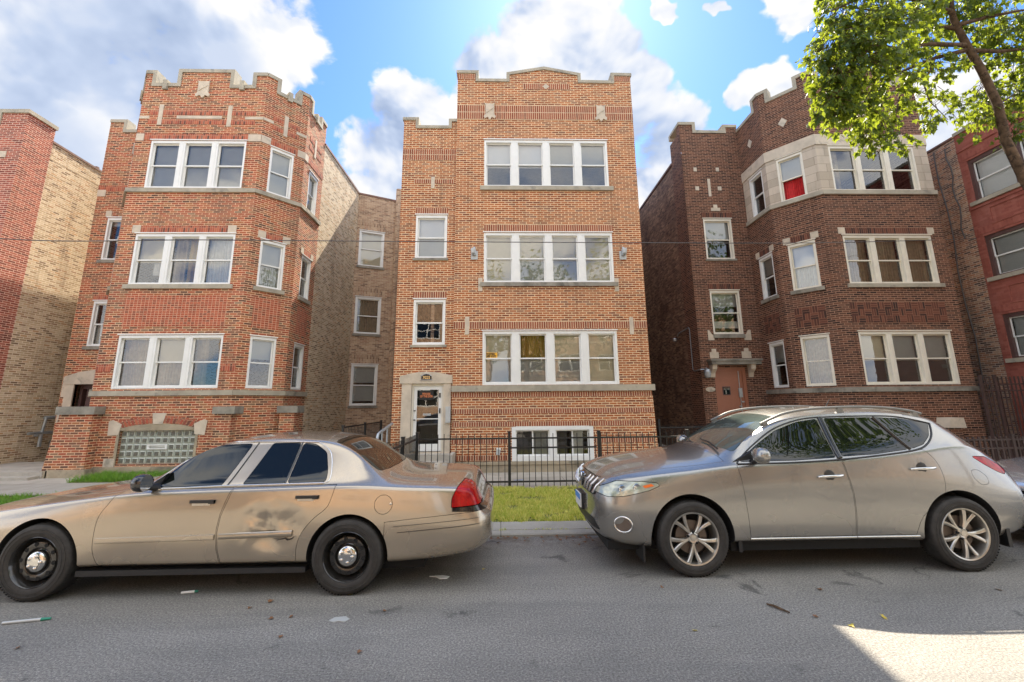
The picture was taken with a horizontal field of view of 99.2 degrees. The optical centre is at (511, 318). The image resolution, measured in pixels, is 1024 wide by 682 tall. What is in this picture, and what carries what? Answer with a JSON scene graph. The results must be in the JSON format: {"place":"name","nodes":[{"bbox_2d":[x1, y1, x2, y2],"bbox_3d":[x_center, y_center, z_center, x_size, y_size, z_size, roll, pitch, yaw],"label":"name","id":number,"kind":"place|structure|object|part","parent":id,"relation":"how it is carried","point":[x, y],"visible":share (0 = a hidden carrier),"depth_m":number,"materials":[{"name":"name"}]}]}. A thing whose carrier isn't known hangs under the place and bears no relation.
{"place":"outdoors","nodes":[
{"label":"outdoors","id":0,"kind":"place"},
{"bbox_2d":[0,490,56,504],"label":"grass","id":1,"kind":"structure","parent":0,"point":[6,498],"depth_m":8.77,"materials":[{"name":"green plant"}]},
{"bbox_2d":[0,109,101,463],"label":"apartment building","id":2,"kind":"structure","parent":0,"point":[49,186],"depth_m":14.07,"materials":[{"name":"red brick"}]},
{"bbox_2d":[27,416,55,446],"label":"gas pipes","id":3,"kind":"object","parent":2,"relation":"attached to","point":[39,435],"visible":0.67,"depth_m":14.02,"materials":[{"name":"metal"}]},
{"bbox_2d":[66,469,171,482],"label":"grass","id":4,"kind":"structure","parent":0,"point":[106,475],"depth_m":10.87,"materials":[{"name":"green plant"}]},
{"bbox_2d":[0,476,575,495],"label":"pavement","id":5,"kind":"structure","parent":0,"point":[42,488],"depth_m":10.05,"materials":[{"name":"concrete"}]},
{"bbox_2d":[376,422,392,441],"bbox_3d":[-3.245,3.349,11.092,0.085,1.344,1.291,-1,-11,0],"label":"handrail","id":6,"kind":"object","parent":5,"relation":"on","point":[383,430],"visible":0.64,"depth_m":11.06,"materials":[{"name":"metal"}]},
{"bbox_2d":[415,429,689,486],"bbox_3d":[1.513,3.088,9.629,7.271,1.210,0.072,0,-11,-2],"label":"iron fence","id":7,"kind":"object","parent":5,"relation":"on","point":[599,444],"visible":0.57,"depth_m":9.63,"materials":[{"name":"black metal"}]},
{"bbox_2d":[960,434,1023,460],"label":"iron fence","id":8,"kind":"object","parent":5,"relation":"on","point":[1013,447],"visible":0.45,"depth_m":10.01,"materials":[{"name":"black metal"}]},
{"bbox_2d":[0,488,582,521],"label":"lawn","id":9,"kind":"structure","parent":0,"point":[530,497],"depth_m":7.54,"materials":[{"name":"plant"}]},
{"bbox_2d":[385,435,416,457],"bbox_3d":[-2.069,2.836,8.173,0.072,1.210,2.646,0,-11,-2],"label":"iron fence","id":10,"kind":"object","parent":9,"relation":"on","point":[403,443],"visible":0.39,"depth_m":8.63,"materials":[{"name":"black metal"}]},
{"bbox_2d":[409,452,454,462],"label":"entrance steps","id":11,"kind":"structure","parent":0,"point":[440,457],"depth_m":11.51,"materials":[{"name":"concrete"}]},
{"bbox_2d":[0,434,1008,483],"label":"yard","id":12,"kind":"structure","parent":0,"point":[63,480],"depth_m":11.20,"materials":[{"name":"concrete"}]},
{"bbox_2d":[0,462,43,480],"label":"entrance steps","id":13,"kind":"structure","parent":12,"relation":"on","point":[20,471],"depth_m":11.46,"materials":[{"name":"concrete"}]},
{"bbox_2d":[68,479,115,482],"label":"front lawn","id":14,"kind":"structure","parent":12,"relation":"on","point":[89,482],"depth_m":10.63,"materials":[{"name":"plant"}]},
{"bbox_2d":[39,69,400,477],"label":"apartment building","id":15,"kind":"structure","parent":12,"relation":"on","point":[180,352],"depth_m":13.67,"materials":[{"name":"brick"}]},
{"bbox_2d":[77,385,92,406],"bbox_3d":[-13.543,3.329,14.047,0.930,2.400,0.150,0,-11,-2],"label":"door","id":16,"kind":"structure","parent":15,"relation":"in","point":[84,389],"depth_m":14.17,"materials":[{"name":"brown paint"}]},
{"bbox_2d":[82,300,106,349],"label":"window","id":17,"kind":"structure","parent":15,"relation":"in","point":[90,345],"depth_m":14.46,"materials":[{"name":"white plastic"}]},
{"bbox_2d":[96,216,121,262],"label":"window","id":18,"kind":"structure","parent":15,"relation":"in","point":[116,219],"depth_m":15.01,"materials":[{"name":"white plastic"}]},
{"bbox_2d":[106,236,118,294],"bbox_3d":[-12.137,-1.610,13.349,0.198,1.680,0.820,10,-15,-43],"label":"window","id":19,"kind":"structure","parent":15,"relation":"in","point":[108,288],"depth_m":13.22,"materials":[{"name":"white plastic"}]},
{"bbox_2d":[113,424,197,466],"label":"glass block window","id":20,"kind":"structure","parent":15,"relation":"in","point":[145,443],"depth_m":11.97,"materials":[{"name":"grey glass"}]},
{"bbox_2d":[111,333,224,388],"bbox_3d":[-9.746,1.206,12.459,2.990,1.550,0.279,0,-11,-2],"label":"window","id":21,"kind":"structure","parent":15,"relation":"in","point":[176,362],"depth_m":12.48,"materials":[{"name":"white plastic"}]},
{"bbox_2d":[122,232,236,288],"bbox_3d":[-9.772,-1.716,13.016,3.130,1.740,0.311,0,-11,-2],"label":"window","id":22,"kind":"structure","parent":15,"relation":"in","point":[160,253],"depth_m":13.07,"materials":[{"name":"white plastic"}]},
{"bbox_2d":[144,139,247,187],"bbox_3d":[-9.799,-4.800,13.607,2.990,1.640,0.225,0,-11,-2],"label":"window","id":23,"kind":"structure","parent":15,"relation":"in","point":[171,166],"depth_m":13.65,"materials":[{"name":"white plastic"}]},
{"bbox_2d":[245,334,277,388],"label":"window","id":24,"kind":"structure","parent":15,"relation":"in","point":[260,348],"depth_m":13.06,"materials":[{"name":"white plastic"}]},
{"bbox_2d":[253,237,286,294],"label":"window","id":25,"kind":"structure","parent":15,"relation":"in","point":[270,268],"depth_m":13.59,"materials":[{"name":"white plastic"}]},
{"bbox_2d":[266,145,295,198],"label":"window","id":26,"kind":"structure","parent":15,"relation":"in","point":[279,181],"depth_m":14.20,"materials":[{"name":"white plastic"}]},
{"bbox_2d":[290,342,305,389],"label":"window","id":27,"kind":"structure","parent":15,"relation":"in","point":[301,348],"depth_m":14.40,"materials":[{"name":"white plastic"}]},
{"bbox_2d":[297,253,311,304],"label":"window","id":28,"kind":"structure","parent":15,"relation":"in","point":[304,299],"depth_m":14.95,"materials":[{"name":"white plastic"}]},
{"bbox_2d":[306,169,318,220],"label":"window","id":29,"kind":"structure","parent":15,"relation":"in","point":[315,183],"depth_m":15.54,"materials":[{"name":"white plastic"}]},
{"bbox_2d":[348,363,378,407],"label":"window","id":30,"kind":"structure","parent":15,"relation":"in","point":[360,373],"depth_m":18.92,"materials":[{"name":"white plastic"}]},
{"bbox_2d":[352,295,381,336],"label":"window","id":31,"kind":"structure","parent":15,"relation":"in","point":[367,310],"depth_m":19.53,"materials":[{"name":"white plastic"}]},
{"bbox_2d":[356,229,384,269],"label":"window","id":32,"kind":"structure","parent":15,"relation":"in","point":[370,254],"depth_m":20.10,"materials":[{"name":"white plastic"}]},
{"bbox_2d":[341,420,382,439],"bbox_3d":[-4.642,3.894,13.649,0.072,1.280,3.952,0,-11,-2],"label":"iron fence","id":33,"kind":"object","parent":12,"relation":"on","point":[377,427],"visible":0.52,"depth_m":13.92,"materials":[{"name":"black metal"}]},
{"bbox_2d":[390,66,657,472],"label":"apartment building","id":34,"kind":"structure","parent":12,"relation":"on","point":[542,154],"depth_m":12.87,"materials":[{"name":"orange brick"}]},
{"bbox_2d":[419,390,433,399],"bbox_3d":[-2.398,2.119,12.214,0.400,0.295,0.013,0,-11,-2],"label":"warning sign","id":35,"kind":"object","parent":34,"relation":"attached to","point":[426,394],"visible":1,"depth_m":12.21,"materials":[{"name":"black"}]},
{"bbox_2d":[413,386,441,450],"bbox_3d":[-2.347,2.755,12.086,0.770,1.755,0.075,0,-11,-2],"label":"door","id":36,"kind":"structure","parent":34,"relation":"in","point":[422,446],"depth_m":12.09,"materials":[{"name":"white plastic"}]},
{"bbox_2d":[416,390,438,443],"bbox_3d":[-2.354,2.790,12.326,0.770,1.800,0.020,0,-11,-2],"label":"inner door","id":37,"kind":"structure","parent":34,"relation":"in","point":[428,428],"depth_m":12.30,"materials":[{"name":"glass"}]},
{"bbox_2d":[410,298,446,346],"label":"window","id":38,"kind":"structure","parent":34,"relation":"in","point":[414,342],"depth_m":12.60,"materials":[{"name":"white plastic"}]},
{"bbox_2d":[413,214,447,259],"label":"window","id":39,"kind":"structure","parent":34,"relation":"in","point":[429,227],"depth_m":13.18,"materials":[{"name":"white plastic"}]},
{"bbox_2d":[445,406,450,422],"bbox_3d":[-1.755,2.629,11.989,0.140,0.435,0.154,0,-11,-2],"label":"mailbox","id":40,"kind":"object","parent":34,"relation":"attached to","point":[448,414],"visible":1,"depth_m":11.93,"materials":[{"name":"white metal"}]},
{"bbox_2d":[471,247,477,259],"bbox_3d":[-1.110,-1.942,12.790,0.205,0.362,0.195,0,-11,-2],"label":"wall lamp","id":41,"kind":"object","parent":34,"relation":"attached to","point":[474,254],"visible":1,"depth_m":12.82,"materials":[{"name":"white metal"}]},
{"bbox_2d":[486,353,496,357],"bbox_3d":[-0.607,1.038,12.413,0.380,0.160,0.011,0,-11,-2],"label":"keep out sign","id":42,"kind":"object","parent":34,"relation":"attached to","point":[491,355],"visible":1,"depth_m":12.41,"materials":[{"name":"yellow paper"}]},
{"bbox_2d":[480,138,613,190],"bbox_3d":[1.061,-4.763,13.568,4.080,1.740,0.255,0,-11,-2],"label":"window","id":43,"kind":"structure","parent":34,"relation":"in","point":[543,154],"depth_m":13.64,"materials":[{"name":"white plastic"}]},
{"bbox_2d":[480,231,618,286],"bbox_3d":[1.088,-1.770,12.983,4.040,1.700,0.255,0,-11,-2],"label":"window","id":44,"kind":"structure","parent":34,"relation":"in","point":[505,264],"depth_m":13.04,"materials":[{"name":"white plastic"}]},
{"bbox_2d":[481,329,618,384],"bbox_3d":[1.088,1.094,12.463,3.910,1.560,0.277,0,-11,-2],"label":"window","id":45,"kind":"structure","parent":34,"relation":"in","point":[586,357],"depth_m":12.48,"materials":[{"name":"white plastic"}]},
{"bbox_2d":[512,426,594,460],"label":"window","id":46,"kind":"structure","parent":34,"relation":"in","point":[517,454],"depth_m":11.98,"materials":[{"name":"white plastic"}]},
{"bbox_2d":[619,247,626,259],"bbox_3d":[3.303,-1.958,12.911,0.205,0.362,0.195,0,-11,-2],"label":"wall lamp","id":47,"kind":"object","parent":34,"relation":"attached to","point":[622,253],"visible":1,"depth_m":12.94,"materials":[{"name":"white metal"}]},
{"bbox_2d":[657,419,705,446],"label":"gangway gate","id":48,"kind":"structure","parent":12,"relation":"on","point":[671,427],"depth_m":13.16,"materials":[{"name":"black metal"}]},
{"bbox_2d":[639,68,990,456],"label":"apartment building","id":49,"kind":"structure","parent":12,"relation":"on","point":[786,314],"depth_m":14.79,"materials":[{"name":"brick"}]},
{"bbox_2d":[0,238,976,243],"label":"overhead cable","id":50,"kind":"object","parent":49,"relation":"attached to","point":[428,241],"visible":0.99,"depth_m":10.49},
{"bbox_2d":[677,327,703,371],"bbox_3d":[6.723,1.173,16.460,0.170,1.671,1.830,0,-11,-2],"label":"conduit","id":51,"kind":"object","parent":49,"relation":"attached to","point":[691,349],"visible":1,"depth_m":16.21,"materials":[{"name":"metal"}]},
{"bbox_2d":[704,368,710,377],"bbox_3d":[6.873,1.893,15.354,0.239,0.380,0.256,9,-15,-41],"label":"wall lamp","id":52,"kind":"object","parent":49,"relation":"attached to","point":[707,372],"visible":1,"depth_m":15.26,"materials":[{"name":"glass"}]},
{"bbox_2d":[706,387,714,391],"bbox_3d":[7.000,2.488,15.382,0.340,0.170,0.030,0,-11,-2],"label":"number plaque","id":53,"kind":"object","parent":49,"relation":"attached to","point":[710,389],"visible":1,"depth_m":15.37,"materials":[{"name":"stone"}]},
{"bbox_2d":[702,218,736,260],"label":"window","id":54,"kind":"structure","parent":49,"relation":"in","point":[715,229],"depth_m":16.66,"materials":[{"name":"beige wood"}]},
{"bbox_2d":[709,289,745,337],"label":"window","id":55,"kind":"structure","parent":49,"relation":"in","point":[717,298],"depth_m":16.06,"materials":[{"name":"beige wood"}]},
{"bbox_2d":[715,368,749,418],"bbox_3d":[7.774,3.157,15.348,1.140,2.860,0.180,0,-11,-2],"label":"door","id":56,"kind":"structure","parent":49,"relation":"in","point":[730,383],"depth_m":15.45,"materials":[{"name":"brown paint"}]},
{"bbox_2d":[748,168,765,216],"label":"window","id":57,"kind":"structure","parent":49,"relation":"in","point":[751,180],"depth_m":16.28,"materials":[{"name":"white plastic"}]},
{"bbox_2d":[757,251,778,303],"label":"window","id":58,"kind":"structure","parent":49,"relation":"in","point":[768,259],"depth_m":15.64,"materials":[{"name":"white plastic"}]},
{"bbox_2d":[767,339,788,387],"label":"window","id":59,"kind":"structure","parent":49,"relation":"in","point":[780,351],"depth_m":15.06,"materials":[{"name":"white plastic"}]},
{"bbox_2d":[775,149,807,201],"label":"window","id":60,"kind":"structure","parent":49,"relation":"in","point":[791,167],"depth_m":15.01,"materials":[{"name":"beige wood"}]},
{"bbox_2d":[786,238,824,294],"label":"window","id":61,"kind":"structure","parent":49,"relation":"in","point":[803,259],"depth_m":14.37,"materials":[{"name":"beige wood"}]},
{"bbox_2d":[798,333,835,385],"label":"window","id":62,"kind":"structure","parent":49,"relation":"in","point":[819,367],"depth_m":13.80,"materials":[{"name":"beige wood"}]},
{"bbox_2d":[827,144,920,189],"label":"window","id":63,"kind":"structure","parent":49,"relation":"in","point":[857,169],"depth_m":14.41,"materials":[{"name":"beige wood"}]},
{"bbox_2d":[841,234,945,286],"bbox_3d":[11.929,-1.821,13.820,3.060,1.750,0.311,0,-11,-2],"label":"window","id":64,"kind":"structure","parent":49,"relation":"in","point":[882,260],"depth_m":13.87,"materials":[{"name":"beige wood"}]},
{"bbox_2d":[857,330,960,384],"bbox_3d":[11.956,1.165,13.223,2.940,1.640,0.225,0,-11,-2],"label":"window","id":65,"kind":"structure","parent":49,"relation":"in","point":[902,368],"depth_m":13.26,"materials":[{"name":"beige wood"}]},
{"bbox_2d":[927,97,1023,456],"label":"apartment building","id":66,"kind":"structure","parent":12,"relation":"on","point":[980,196],"depth_m":14.37,"materials":[{"name":"red brick"}]},
{"bbox_2d":[967,133,1023,206],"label":"window","id":67,"kind":"structure","parent":66,"relation":"in","point":[997,176],"depth_m":14.29,"materials":[{"name":"brown paint"}]},
{"bbox_2d":[984,223,1023,281],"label":"window","id":68,"kind":"structure","parent":66,"relation":"in","point":[1009,242],"depth_m":13.91,"materials":[{"name":"brown paint"}]},
{"bbox_2d":[1003,311,1023,362],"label":"window","id":69,"kind":"structure","parent":66,"relation":"in","point":[1018,317],"depth_m":13.64,"materials":[{"name":"brown paint"}]},
{"bbox_2d":[977,375,1023,460],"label":"iron fence","id":70,"kind":"object","parent":12,"relation":"on","point":[1000,406],"visible":0.79,"depth_m":12.61,"materials":[{"name":"black metal"}]},
{"bbox_2d":[0,528,1023,681],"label":"road","id":71,"kind":"structure","parent":0,"point":[548,609],"depth_m":3.56,"materials":[{"name":"grey asphalt"}]},
{"bbox_2d":[1,617,51,624],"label":"squashed tube","id":72,"kind":"object","parent":71,"relation":"on","point":[26,620],"visible":1,"depth_m":3.63,"materials":[{"name":"white plastic"}]},
{"bbox_2d":[181,590,198,593],"bbox_3d":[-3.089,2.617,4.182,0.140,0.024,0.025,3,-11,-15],"label":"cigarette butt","id":73,"kind":"object","parent":71,"relation":"on","point":[189,591],"visible":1,"depth_m":4.17,"materials":[{"name":"white paper"}]},
{"bbox_2d":[0,431,493,602],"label":"parked car","id":74,"kind":"object","parent":71,"relation":"on","point":[340,513],"visible":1,"depth_m":4.21,"materials":[{"name":"beige paint"}]},
{"bbox_3d":[-3.348,2.016,4.240,1.221,0.703,0.191,0,-11,-2],"label":"door","id":75,"kind":"part","parent":74,"relation":"part of","materials":[{"name":"beige paint"}]},
{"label":"side window","id":76,"kind":"part","parent":74,"relation":"part of","materials":[{"name":"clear glass"}]},
{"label":"side window","id":77,"kind":"part","parent":74,"relation":"part of","materials":[{"name":"black glass"}]},
{"bbox_3d":[-2.275,2.003,4.268,1.075,0.720,0.198,0,-11,-2],"label":"door","id":78,"kind":"part","parent":74,"relation":"part of","materials":[{"name":"beige paint"}]},
{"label":"side window","id":79,"kind":"part","parent":74,"relation":"part of","materials":[{"name":"black glass"}]},
{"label":"rear window","id":80,"kind":"part","parent":74,"relation":"part of","materials":[{"name":"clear glass"}]},
{"bbox_2d":[329,616,349,622],"bbox_3d":[-1.436,2.503,3.635,0.165,0.007,0.100,0,-11,-2],"label":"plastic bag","id":81,"kind":"object","parent":71,"relation":"on","point":[341,619],"visible":1,"depth_m":3.62,"materials":[{"name":"white plastic"}]},
{"bbox_2d":[429,575,448,578],"bbox_3d":[-0.753,2.664,4.499,0.210,0.010,0.080,0,-11,-2],"label":"paper scrap","id":82,"kind":"object","parent":71,"relation":"on","point":[441,576],"visible":1,"depth_m":4.51,"materials":[{"name":"white paper"}]},
{"bbox_2d":[491,520,596,536],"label":"kerb","id":83,"kind":"structure","parent":71,"relation":"on","point":[576,528],"depth_m":6.32,"materials":[{"name":"concrete"}]},
{"bbox_2d":[766,603,789,612],"bbox_3d":[2.285,2.480,3.747,0.029,0.024,0.190,6,-13,-29],"label":"twig","id":84,"kind":"object","parent":71,"relation":"on","point":[777,607],"visible":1,"depth_m":3.75,"materials":[{"name":"brown wood"}]},
{"bbox_2d":[575,399,1023,577],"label":"parked car","id":85,"kind":"object","parent":71,"relation":"on","point":[702,501],"visible":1,"depth_m":4.67,"materials":[{"name":"silver metal"}]},
{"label":"side window","id":86,"kind":"part","parent":85,"relation":"part of","materials":[{"name":"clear glass"}]},
{"bbox_3d":[3.025,1.915,4.685,1.197,0.745,0.151,0,-11,-2],"label":"door","id":87,"kind":"part","parent":85,"relation":"part of","materials":[{"name":"grey paint"}]},
{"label":"side window","id":88,"kind":"part","parent":85,"relation":"part of","materials":[{"name":"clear glass"}]},
{"bbox_3d":[4.118,1.859,4.724,1.072,0.849,0.152,0,-11,-2],"label":"door","id":89,"kind":"part","parent":85,"relation":"part of","materials":[{"name":"grey paint"}]},
{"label":"side window","id":90,"kind":"part","parent":85,"relation":"part of","materials":[{"name":"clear glass"}]},
{"bbox_2d":[996,456,1023,528],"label":"parked car","id":91,"kind":"object","parent":71,"relation":"on","point":[1013,468],"visible":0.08,"depth_m":5.74,"materials":[{"name":"silver metal"}]},
{"bbox_2d":[0,0,1023,207],"label":"sky","id":92,"kind":"structure","parent":0,"point":[366,66],"materials":[{"name":"blue"}]},
{"bbox_2d":[493,485,585,522],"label":"grass","id":93,"kind":"structure","parent":0,"point":[536,508],"depth_m":7.78,"materials":[{"name":"green plant"}]},
{"bbox_2d":[795,0,1023,189],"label":"maple tree","id":94,"kind":"object","parent":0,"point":[854,43],"visible":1,"depth_m":8.30,"materials":[{"name":"green plant"}]}
]}

